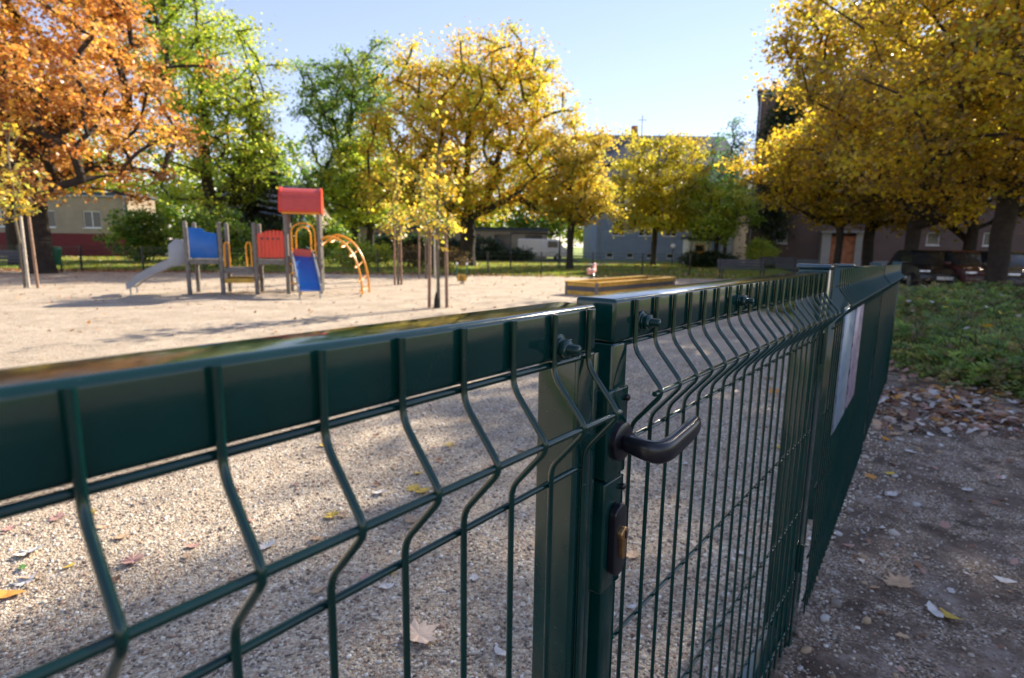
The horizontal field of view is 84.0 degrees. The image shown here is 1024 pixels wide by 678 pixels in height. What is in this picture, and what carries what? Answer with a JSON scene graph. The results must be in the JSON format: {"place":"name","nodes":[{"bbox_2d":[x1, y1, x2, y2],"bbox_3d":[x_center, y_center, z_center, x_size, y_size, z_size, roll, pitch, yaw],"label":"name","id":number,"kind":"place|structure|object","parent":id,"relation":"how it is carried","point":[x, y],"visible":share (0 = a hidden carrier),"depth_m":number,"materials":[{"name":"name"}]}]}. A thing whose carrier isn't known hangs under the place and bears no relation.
{"place":"outdoors","nodes":[
{"label":"outdoors","id":0,"kind":"place"},
{"bbox_2d":[160,254,576,261],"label":"street","id":1,"kind":"structure","parent":0,"point":[511,260],"depth_m":52.61,"materials":[{"name":"asphalt"}]},
{"bbox_2d":[518,239,566,260],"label":"parked van","id":2,"kind":"object","parent":1,"relation":"on","point":[548,247],"visible":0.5,"depth_m":52.41,"materials":[{"name":"white paint"}]},
{"bbox_2d":[0,255,765,278],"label":"lawn grass","id":3,"kind":"structure","parent":0,"point":[451,270],"depth_m":30.38,"materials":[{"name":"green plant"}]},
{"bbox_2d":[17,247,801,612],"bbox_3d":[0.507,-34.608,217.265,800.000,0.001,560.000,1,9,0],"label":"ground","id":4,"kind":"structure","parent":0,"point":[577,253],"depth_m":49.68,"materials":[{"name":"green plant"}]},
{"bbox_2d":[0,83,121,263],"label":"broadleaf tree","id":5,"kind":"object","parent":4,"relation":"on","point":[11,237],"visible":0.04,"depth_m":27.81,"materials":[{"name":"plant"}]},
{"bbox_2d":[0,192,158,256],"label":"long low building","id":6,"kind":"structure","parent":4,"relation":"on","point":[73,221],"depth_m":44.73,"materials":[{"name":"white paint"}]},
{"bbox_2d":[83,211,101,228],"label":"window","id":7,"kind":"structure","parent":6,"relation":"in","point":[92,219],"depth_m":44.73,"materials":[{"name":"glass"}]},
{"bbox_2d":[33,112,133,191],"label":"distant tree","id":8,"kind":"object","parent":4,"relation":"on","point":[71,189],"visible":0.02,"depth_m":70.69,"materials":[{"name":"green plant"}]},
{"bbox_2d":[92,202,172,261],"bbox_3d":[-23.297,-6.603,35.504,4.352,3.742,4.078,1,9,0],"label":"broad shrub","id":9,"kind":"object","parent":4,"relation":"on","point":[136,228],"visible":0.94,"depth_m":34.88,"materials":[{"name":"green plant"}]},
{"bbox_2d":[94,145,227,242],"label":"distant tree","id":10,"kind":"object","parent":4,"relation":"on","point":[160,205],"visible":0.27,"depth_m":70.25,"materials":[{"name":"green plant"}]},
{"bbox_2d":[52,0,310,231],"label":"broadleaf tree","id":11,"kind":"object","parent":4,"relation":"on","point":[236,109],"visible":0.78,"depth_m":35.08,"materials":[{"name":"green plant"}]},
{"bbox_2d":[163,201,262,265],"bbox_3d":[-15.385,-5.341,29.550,5.113,3.430,3.606,1,9,0],"label":"broad shrub","id":12,"kind":"object","parent":4,"relation":"on","point":[202,219],"visible":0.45,"depth_m":29.23,"materials":[{"name":"green plant"}]},
{"bbox_2d":[221,213,283,261],"bbox_3d":[-17.453,-6.712,37.430,5.958,3.492,4.018,1,9,0],"label":"broad shrub","id":13,"kind":"object","parent":4,"relation":"on","point":[279,227],"visible":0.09,"depth_m":37.20,"materials":[{"name":"green plant"}]},
{"bbox_2d":[215,79,303,237],"bbox_3d":[-17.929,-11.621,39.620,7.000,12.400,6.688,-5,11,-32],"label":"spruce tree","id":14,"kind":"object","parent":4,"relation":"on","point":[255,209],"visible":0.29,"depth_m":39.16,"materials":[{"name":"green plant"}]},
{"bbox_2d":[213,132,313,193],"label":"distant tree","id":15,"kind":"object","parent":4,"relation":"on","point":[287,182],"visible":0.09,"depth_m":70.83,"materials":[{"name":"green plant"}]},
{"bbox_2d":[219,186,332,250],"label":"beige house","id":16,"kind":"structure","parent":4,"relation":"on","point":[325,212],"depth_m":54.10,"materials":[{"name":"white paint"}]},
{"bbox_2d":[260,181,315,258],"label":"garden shed","id":17,"kind":"structure","parent":4,"relation":"on","point":[303,218],"depth_m":43.62,"materials":[{"name":"paint"}]},
{"bbox_2d":[282,214,358,263],"bbox_3d":[-12.220,-6.231,35.347,5.639,3.377,3.801,1,9,0],"label":"broad shrub","id":18,"kind":"object","parent":4,"relation":"on","point":[303,239],"visible":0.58,"depth_m":34.96,"materials":[{"name":"green plant"}]},
{"bbox_2d":[272,30,409,246],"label":"broadleaf tree","id":19,"kind":"object","parent":4,"relation":"on","point":[324,112],"visible":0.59,"depth_m":42.54,"materials":[{"name":"green plant"}]},
{"bbox_2d":[299,161,384,240],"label":"distant tree","id":20,"kind":"object","parent":4,"relation":"on","point":[347,227],"visible":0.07,"depth_m":74.90,"materials":[{"name":"green plant"}]},
{"bbox_2d":[309,129,412,247],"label":"broadleaf tree","id":21,"kind":"object","parent":4,"relation":"on","point":[346,178],"visible":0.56,"depth_m":40.77,"materials":[{"name":"green plant"}]},
{"bbox_2d":[329,235,396,267],"bbox_3d":[-8.227,-4.803,31.574,3.680,1.892,2.854,-3,10,-21],"label":"shrub","id":22,"kind":"object","parent":4,"relation":"on","point":[364,246],"visible":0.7,"depth_m":31.33,"materials":[{"name":"green plant"}]},
{"bbox_2d":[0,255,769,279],"bbox_3d":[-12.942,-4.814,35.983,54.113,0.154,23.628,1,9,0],"label":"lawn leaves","id":23,"kind":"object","parent":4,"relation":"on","point":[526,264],"visible":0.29,"depth_m":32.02,"materials":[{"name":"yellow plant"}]},
{"bbox_2d":[314,230,501,259],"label":"clipped hedge","id":24,"kind":"object","parent":4,"relation":"on","point":[492,244],"visible":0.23,"depth_m":47.41,"materials":[{"name":"green plant"}]},
{"bbox_2d":[376,181,441,225],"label":"distant tree","id":25,"kind":"object","parent":4,"relation":"on","point":[409,222],"visible":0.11,"depth_m":74.50,"materials":[{"name":"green plant"}]},
{"bbox_2d":[390,240,475,267],"bbox_3d":[-4.685,-4.900,33.188,5.221,1.660,2.901,1,9,0],"label":"shrub","id":26,"kind":"object","parent":4,"relation":"on","point":[454,259],"visible":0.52,"depth_m":32.83,"materials":[{"name":"green plant"}]},
{"bbox_2d":[360,225,548,258],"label":"row of garages","id":27,"kind":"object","parent":4,"relation":"on","point":[503,237],"visible":0.23,"depth_m":59.02,"materials":[{"name":"grey concrete"}]},
{"bbox_2d":[494,234,511,248],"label":"window","id":28,"kind":"structure","parent":27,"relation":"in","point":[504,240],"depth_m":59.21,"materials":[{"name":"grey glass"}]},
{"bbox_2d":[415,180,518,227],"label":"distant tree","id":29,"kind":"object","parent":4,"relation":"on","point":[488,223],"visible":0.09,"depth_m":71.37,"materials":[{"name":"green plant"}]},
{"bbox_2d":[347,16,612,265],"bbox_3d":[-2.365,-11.566,35.447,15.956,14.174,12.091,-2,10,-16],"label":"maple tree","id":30,"kind":"object","parent":4,"relation":"on","point":[473,121],"visible":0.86,"depth_m":33.14,"materials":[{"name":"yellow plant"}]},
{"bbox_2d":[451,244,537,260],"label":"clipped hedge","id":31,"kind":"object","parent":4,"relation":"on","point":[505,254],"visible":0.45,"depth_m":48.04,"materials":[{"name":"green plant"}]},
{"bbox_2d":[510,232,560,268],"bbox_3d":[1.364,-5.164,33.605,2.953,2.211,1.467,1,9,0],"label":"swing frame","id":32,"kind":"object","parent":4,"relation":"on","point":[559,255],"visible":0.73,"depth_m":33.38,"materials":[{"name":"grey metal"}]},
{"bbox_2d":[494,161,581,243],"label":"distant tree","id":33,"kind":"object","parent":4,"relation":"on","point":[520,222],"visible":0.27,"depth_m":68.71,"materials":[{"name":"green plant"}]},
{"bbox_2d":[530,194,584,248],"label":"distant tree","id":34,"kind":"object","parent":4,"relation":"on","point":[578,235],"visible":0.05,"depth_m":81.35,"materials":[{"name":"green plant"}]},
{"bbox_2d":[519,106,633,268],"bbox_3d":[3.760,-8.495,32.958,6.786,9.104,6.717,1,9,0],"label":"maple tree","id":35,"kind":"object","parent":4,"relation":"on","point":[584,209],"visible":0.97,"depth_m":31.96,"materials":[{"name":"yellow plant"}]},
{"bbox_2d":[602,124,720,265],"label":"linden tree","id":36,"kind":"object","parent":4,"relation":"on","point":[651,197],"visible":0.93,"depth_m":40.22,"materials":[{"name":"yellow plant"}]},
{"bbox_2d":[583,115,740,260],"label":"apartment house","id":37,"kind":"structure","parent":4,"relation":"on","point":[601,239],"depth_m":56.23,"materials":[{"name":"white paint"}]},
{"bbox_2d":[681,236,713,263],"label":"kiosk","id":38,"kind":"object","parent":4,"relation":"on","point":[687,242],"visible":0.3,"depth_m":45.43,"materials":[{"name":"white paint"}]},
{"bbox_2d":[676,246,740,267],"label":"clipped hedge","id":39,"kind":"object","parent":4,"relation":"on","point":[707,259],"visible":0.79,"depth_m":39.18,"materials":[{"name":"green plant"}]},
{"bbox_2d":[676,173,772,267],"bbox_3d":[14.754,-8.321,40.041,6.820,6.761,6.073,1,9,0],"label":"broadleaf tree","id":40,"kind":"object","parent":4,"relation":"on","point":[719,226],"visible":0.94,"depth_m":39.05,"materials":[{"name":"green plant"}]},
{"bbox_2d":[704,112,755,252],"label":"poplar tree","id":41,"kind":"object","parent":4,"relation":"on","point":[735,147],"visible":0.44,"depth_m":45.93,"materials":[{"name":"green plant"}]},
{"bbox_2d":[720,157,751,258],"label":"gabled house","id":42,"kind":"structure","parent":4,"relation":"on","point":[736,244],"depth_m":53.24,"materials":[{"name":"white paint"}]},
{"bbox_2d":[739,236,787,268],"bbox_3d":[16.961,-5.861,38.627,2.758,2.405,2.558,1,9,0],"label":"shrub","id":43,"kind":"object","parent":4,"relation":"on","point":[757,251],"visible":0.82,"depth_m":38.51,"materials":[{"name":"green plant"}]},
{"bbox_2d":[737,82,812,267],"bbox_3d":[18.822,-11.428,40.010,5.427,13.012,4.767,1,9,0],"label":"ivy covered tree","id":44,"kind":"object","parent":4,"relation":"on","point":[770,228],"visible":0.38,"depth_m":39.77,"materials":[{"name":"green plant"}]},
{"bbox_2d":[759,256,798,271],"bbox_3d":[15.641,-4.335,33.254,2.200,0.926,0.585,1,9,0],"label":"park bench","id":45,"kind":"object","parent":4,"relation":"on","point":[790,262],"visible":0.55,"depth_m":33.43,"materials":[{"name":"grey wood"}]},
{"bbox_2d":[714,87,896,269],"bbox_3d":[15.620,-7.765,28.753,9.476,9.382,9.467,8,12,37],"label":"hornbeam tree","id":46,"kind":"object","parent":4,"relation":"on","point":[791,197],"visible":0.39,"depth_m":28.56,"materials":[{"name":"yellow plant"}]},
{"bbox_2d":[765,115,977,265],"bbox_3d":[18.843,-8.202,30.553,10.939,9.761,9.815,-2,10,-18],"label":"hornbeam tree","id":47,"kind":"object","parent":4,"relation":"on","point":[868,244],"visible":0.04,"depth_m":30.39,"materials":[{"name":"yellow plant"}]},
{"bbox_2d":[745,87,1023,267],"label":"apartment block","id":48,"kind":"structure","parent":4,"relation":"on","point":[803,246],"depth_m":40.37,"materials":[{"name":"brown paint"}]},
{"bbox_2d":[818,231,864,265],"bbox_3d":[23.168,-6.226,40.184,2.659,2.760,1.750,5,10,24],"label":"entrance porch","id":49,"kind":"object","parent":48,"relation":"attached to","point":[852,250],"visible":0.54,"depth_m":39.73,"materials":[{"name":"concrete"}]},
{"bbox_2d":[829,236,855,263],"bbox_3d":[23.106,-6.046,39.891,1.507,2.300,0.120,5,10,24],"label":"door","id":50,"kind":"structure","parent":49,"relation":"in","point":[847,257],"depth_m":39.72,"materials":[{"name":"orange wood"}]},
{"bbox_2d":[925,233,939,245],"bbox_3d":[28.585,-6.766,38.633,0.850,0.910,0.200,5,10,24],"label":"window","id":51,"kind":"structure","parent":48,"relation":"in","point":[934,241],"depth_m":38.68,"materials":[{"name":"glass"}]},
{"bbox_2d":[887,82,1023,250],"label":"hornbeam tree","id":52,"kind":"object","parent":4,"relation":"on","point":[969,238],"visible":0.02,"depth_m":26.90,"materials":[{"name":"yellow plant"}]},
{"bbox_2d":[0,269,907,677],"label":"gravel yard","id":53,"kind":"structure","parent":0,"point":[28,337],"depth_m":2.95,"materials":[{"name":"gravel"}]},
{"bbox_2d":[0,250,22,261],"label":"park bench","id":54,"kind":"object","parent":53,"relation":"on","point":[4,252],"visible":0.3,"depth_m":22.48,"materials":[{"name":"grey wood"}]},
{"bbox_2d":[0,590,24,597],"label":"fallen leaf","id":55,"kind":"object","parent":53,"relation":"on","point":[5,593],"visible":1,"depth_m":2.22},
{"bbox_2d":[11,572,36,589],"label":"fallen leaf","id":56,"kind":"object","parent":53,"relation":"on","point":[21,581],"visible":1,"depth_m":2.30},
{"bbox_2d":[19,216,30,287],"bbox_3d":[-13.358,-2.323,15.603,0.085,2.050,0.074,5,10,22],"label":"tree stake","id":57,"kind":"object","parent":53,"relation":"on","point":[24,253],"visible":0.84,"depth_m":15.58,"materials":[{"name":"brown wood"}]},
{"bbox_2d":[0,122,50,287],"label":"young maple tree","id":58,"kind":"object","parent":53,"relation":"on","point":[26,206],"visible":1,"depth_m":15.44,"materials":[{"name":"yellow plant"}]},
{"bbox_2d":[27,216,39,287],"bbox_3d":[-13.163,-2.330,15.664,0.085,2.050,0.074,5,10,22],"label":"tree stake","id":59,"kind":"object","parent":53,"relation":"on","point":[33,253],"visible":0.84,"depth_m":15.64,"materials":[{"name":"brown wood"}]},
{"bbox_2d":[53,246,62,271],"bbox_3d":[-18.507,-3.175,23.035,0.561,1.150,0.561,7,11,34],"label":"litter bin","id":60,"kind":"object","parent":53,"relation":"on","point":[57,254],"visible":0.53,"depth_m":22.93,"materials":[{"name":"green plastic"}]},
{"bbox_2d":[0,0,246,273],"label":"maple tree","id":61,"kind":"object","parent":53,"relation":"on","point":[77,86],"visible":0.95,"depth_m":21.15,"materials":[{"name":"orange plant"}]},
{"bbox_2d":[120,552,145,563],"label":"fallen leaf","id":62,"kind":"object","parent":53,"relation":"on","point":[132,558],"visible":1,"depth_m":2.47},
{"bbox_2d":[126,187,369,298],"bbox_3d":[-6.845,-2.561,15.050,5.686,2.891,2.699,2,9,5],"label":"play structure","id":63,"kind":"object","parent":53,"relation":"on","point":[199,246],"visible":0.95,"depth_m":14.68,"materials":[{"name":"grey wood"}]},
{"bbox_2d":[0,245,690,274],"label":"perimeter fence","id":64,"kind":"object","parent":53,"relation":"on","point":[142,256],"visible":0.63,"depth_m":25.53,"materials":[{"name":"green metal"}]},
{"bbox_2d":[0,268,717,276],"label":"edge leaves","id":65,"kind":"object","parent":53,"relation":"on","point":[125,270],"visible":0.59,"depth_m":24.98,"materials":[{"name":"yellow plant"}]},
{"bbox_2d":[0,270,780,342],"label":"yard leaves","id":66,"kind":"object","parent":53,"relation":"on","point":[463,309],"visible":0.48,"depth_m":14.02,"materials":[{"name":"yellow plant"}]},
{"bbox_2d":[393,225,395,284],"bbox_3d":[-3.888,-2.720,18.831,0.085,2.050,0.074,-3,10,-22],"label":"tree stake","id":67,"kind":"object","parent":53,"relation":"on","point":[394,252],"visible":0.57,"depth_m":18.81,"materials":[{"name":"brown wood"}]},
{"bbox_2d":[371,146,418,284],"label":"young maple tree","id":68,"kind":"object","parent":53,"relation":"on","point":[396,213],"visible":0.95,"depth_m":18.44,"materials":[{"name":"yellow plant"}]},
{"bbox_2d":[399,225,402,284],"bbox_3d":[-3.683,-2.723,18.871,0.085,2.050,0.074,5,10,22],"label":"tree stake","id":69,"kind":"object","parent":53,"relation":"on","point":[401,276],"visible":0.84,"depth_m":18.84,"materials":[{"name":"brown wood"}]},
{"bbox_2d":[389,617,439,643],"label":"fallen leaf","id":70,"kind":"object","parent":53,"relation":"on","point":[422,632],"visible":0.76,"depth_m":2.03,"materials":[{"name":"plant"}]},
{"bbox_2d":[409,158,444,278],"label":"young maple tree","id":71,"kind":"object","parent":53,"relation":"on","point":[424,189],"visible":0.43,"depth_m":21.82,"materials":[{"name":"yellow plant"}]},
{"bbox_2d":[428,224,430,307],"bbox_3d":[-1.782,-1.514,12.267,0.085,1.880,0.074,-3,10,-22],"label":"tree stake","id":72,"kind":"object","parent":53,"relation":"on","point":[429,270],"visible":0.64,"depth_m":12.24,"materials":[{"name":"brown wood"}]},
{"bbox_2d":[392,100,472,299],"bbox_3d":[-1.570,-2.664,11.986,1.465,4.308,1.304,-6,12,-37],"label":"young maple tree","id":73,"kind":"object","parent":53,"relation":"on","point":[438,212],"visible":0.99,"depth_m":11.92,"materials":[{"name":"yellow plant"}]},
{"bbox_2d":[444,227,448,307],"bbox_3d":[-1.417,-1.513,12.294,0.085,1.880,0.074,-3,10,-22],"label":"tree stake","id":74,"kind":"object","parent":53,"relation":"on","point":[446,271],"visible":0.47,"depth_m":12.27,"materials":[{"name":"brown wood"}]},
{"bbox_2d":[456,262,467,283],"bbox_3d":[-1.718,-2.250,19.499,0.426,0.752,0.187,1,9,0],"label":"spring seesaw","id":75,"kind":"object","parent":53,"relation":"on","point":[462,278],"visible":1,"depth_m":19.47,"materials":[{"name":"yellow plastic"}]},
{"bbox_2d":[564,275,675,294],"bbox_3d":[3.526,-1.677,17.855,1.163,0.428,4.984,9,12,40],"label":"sandbox","id":76,"kind":"object","parent":53,"relation":"on","point":[597,286],"visible":0.91,"depth_m":16.85,"materials":[{"name":"yellow wood"}]},
{"bbox_2d":[717,258,766,278],"bbox_3d":[10.186,-3.089,25.263,2.000,0.926,0.585,2,9,6],"label":"park bench","id":77,"kind":"object","parent":53,"relation":"on","point":[727,264],"visible":0.9,"depth_m":25.43,"materials":[{"name":"grey wood"}]},
{"bbox_2d":[765,263,836,646],"bbox_3d":[0.977,0.440,1.946,0.114,1.383,0.127,8,12,38],"label":"gate post","id":78,"kind":"object","parent":53,"relation":"on","point":[829,268],"visible":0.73,"depth_m":1.92,"materials":[{"name":"metal"}]},
{"bbox_2d":[577,271,840,677],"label":"gate leaf","id":79,"kind":"object","parent":78,"relation":"attached to","point":[622,317],"visible":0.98,"depth_m":1.06,"materials":[{"name":"green paint"}]},
{"bbox_2d":[0,302,622,677],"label":"gate leaf","id":80,"kind":"object","parent":79,"relation":"attached to","point":[78,424],"visible":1,"depth_m":0.41,"materials":[{"name":"green paint"}]},
{"bbox_2d":[0,0,1009,246],"label":"sky","id":81,"kind":"structure","parent":0,"point":[675,64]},
{"bbox_2d":[770,283,1023,677],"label":"dirt path","id":82,"kind":"structure","parent":0,"point":[945,658],"depth_m":2.54,"materials":[{"name":"soil"}]},
{"bbox_2d":[747,433,955,677],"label":"fence foot stones","id":83,"kind":"object","parent":82,"relation":"on","point":[836,603],"visible":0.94,"depth_m":2.56,"materials":[{"name":"stone"}]},
{"bbox_2d":[801,261,903,613],"bbox_3d":[2.491,0.156,3.998,0.185,1.395,4.944,8,11,35],"label":"fence","id":84,"kind":"object","parent":82,"relation":"on","point":[838,451],"visible":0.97,"depth_m":2.81,"materials":[{"name":"metal"}]},
{"bbox_2d":[831,303,855,434],"bbox_3d":[1.301,0.103,2.228,0.006,0.477,0.352,8,12,35],"label":"notice sign","id":85,"kind":"object","parent":84,"relation":"attached to","point":[844,362],"visible":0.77,"depth_m":2.18,"materials":[{"name":"metal"}]},
{"bbox_2d":[844,304,863,410],"bbox_3d":[1.533,0.057,2.544,0.006,0.472,0.342,8,12,35],"label":"notice sign","id":86,"kind":"object","parent":84,"relation":"attached to","point":[859,311],"visible":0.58,"depth_m":2.50,"materials":[{"name":"metal"}]},
{"bbox_2d":[755,272,953,313],"bbox_3d":[7.360,-0.887,12.569,4.693,1.273,4.782,9,12,40],"label":"shrub","id":87,"kind":"object","parent":82,"relation":"on","point":[779,309],"visible":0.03,"depth_m":11.98,"materials":[{"name":"green plant"}]},
{"bbox_2d":[735,384,1023,440],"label":"leaf drift","id":88,"kind":"object","parent":82,"relation":"on","point":[930,393],"visible":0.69,"depth_m":4.86,"materials":[{"name":"plant"}]},
{"bbox_2d":[739,0,1023,283],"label":"hornbeam tree","id":89,"kind":"object","parent":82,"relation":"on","point":[919,221],"visible":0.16,"depth_m":21.99,"materials":[{"name":"yellow plant"}]},
{"bbox_2d":[744,0,1023,286],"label":"hornbeam tree","id":90,"kind":"object","parent":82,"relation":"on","point":[957,93],"visible":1,"depth_m":14.54,"materials":[{"name":"yellow plant"}]},
{"bbox_2d":[776,277,1023,323],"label":"shrub","id":91,"kind":"object","parent":82,"relation":"on","point":[918,306],"visible":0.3,"depth_m":9.45,"materials":[{"name":"green plant"}]},
{"bbox_2d":[883,571,916,595],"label":"fallen leaf","id":92,"kind":"object","parent":82,"relation":"on","point":[899,580],"visible":1,"depth_m":2.38,"materials":[{"name":"plant"}]},
{"bbox_2d":[782,395,1023,677],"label":"path stones","id":93,"kind":"object","parent":82,"relation":"on","point":[888,625],"visible":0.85,"depth_m":2.56,"materials":[{"name":"gravel"}]},
{"bbox_2d":[885,250,967,288],"bbox_3d":[15.757,-2.675,21.715,2.040,1.425,4.155,4,10,18],"label":"parked car","id":94,"kind":"object","parent":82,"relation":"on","point":[923,265],"visible":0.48,"depth_m":20.80,"materials":[{"name":"black paint"}]},
{"bbox_2d":[840,382,1023,672],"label":"path leaves","id":95,"kind":"object","parent":82,"relation":"on","point":[1013,561],"visible":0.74,"depth_m":2.71,"materials":[{"name":"brown plant"}]},
{"bbox_2d":[927,601,943,617],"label":"fallen leaf","id":96,"kind":"object","parent":82,"relation":"on","point":[931,607],"visible":1,"depth_m":2.19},
{"bbox_2d":[873,354,1018,396],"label":"shrub foot leaves","id":97,"kind":"object","parent":82,"relation":"on","point":[911,375],"visible":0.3,"depth_m":5.85,"materials":[{"name":"brown plant"}]},
{"bbox_2d":[874,293,1022,370],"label":"shrub","id":98,"kind":"object","parent":82,"relation":"on","point":[912,327],"visible":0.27,"depth_m":7.40,"materials":[{"name":"green plant"}]},
{"bbox_2d":[889,316,1023,399],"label":"shrub","id":99,"kind":"object","parent":82,"relation":"on","point":[998,365],"visible":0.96,"depth_m":6.09,"materials":[{"name":"green plant"}]},
{"bbox_2d":[899,269,1023,303],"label":"shrub","id":100,"kind":"object","parent":82,"relation":"on","point":[994,292],"visible":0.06,"depth_m":11.73,"materials":[{"name":"green plant"}]},
{"bbox_2d":[913,269,1023,292],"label":"shrub","id":101,"kind":"object","parent":82,"relation":"on","point":[973,283],"visible":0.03,"depth_m":13.96,"materials":[{"name":"green plant"}]},
{"bbox_2d":[922,250,1016,288],"bbox_3d":[16.587,-2.499,20.728,2.040,1.425,4.155,4,10,18],"label":"parked car","id":102,"kind":"object","parent":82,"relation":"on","point":[969,263],"visible":0.46,"depth_m":19.88,"materials":[{"name":"black paint"}]},
{"bbox_2d":[943,281,1023,323],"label":"shrub","id":103,"kind":"object","parent":82,"relation":"on","point":[1005,310],"visible":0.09,"depth_m":9.20,"materials":[{"name":"green plant"}]},
{"bbox_2d":[948,292,1023,341],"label":"shrub","id":104,"kind":"object","parent":82,"relation":"on","point":[1020,325],"visible":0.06,"depth_m":7.80,"materials":[{"name":"green plant"}]},
{"bbox_2d":[979,251,1023,286],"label":"parked car","id":105,"kind":"object","parent":82,"relation":"on","point":[1016,265],"visible":0.33,"depth_m":18.76,"materials":[{"name":"grey paint"}]},
{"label":"shrub","id":106,"kind":"object","parent":82,"relation":"on","visible":0},
{"bbox_2d":[717,273,1023,328],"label":"caught leaves","id":107,"kind":"object","parent":106,"relation":"on","point":[987,325],"visible":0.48,"depth_m":8.36,"materials":[{"name":"brown plant"}]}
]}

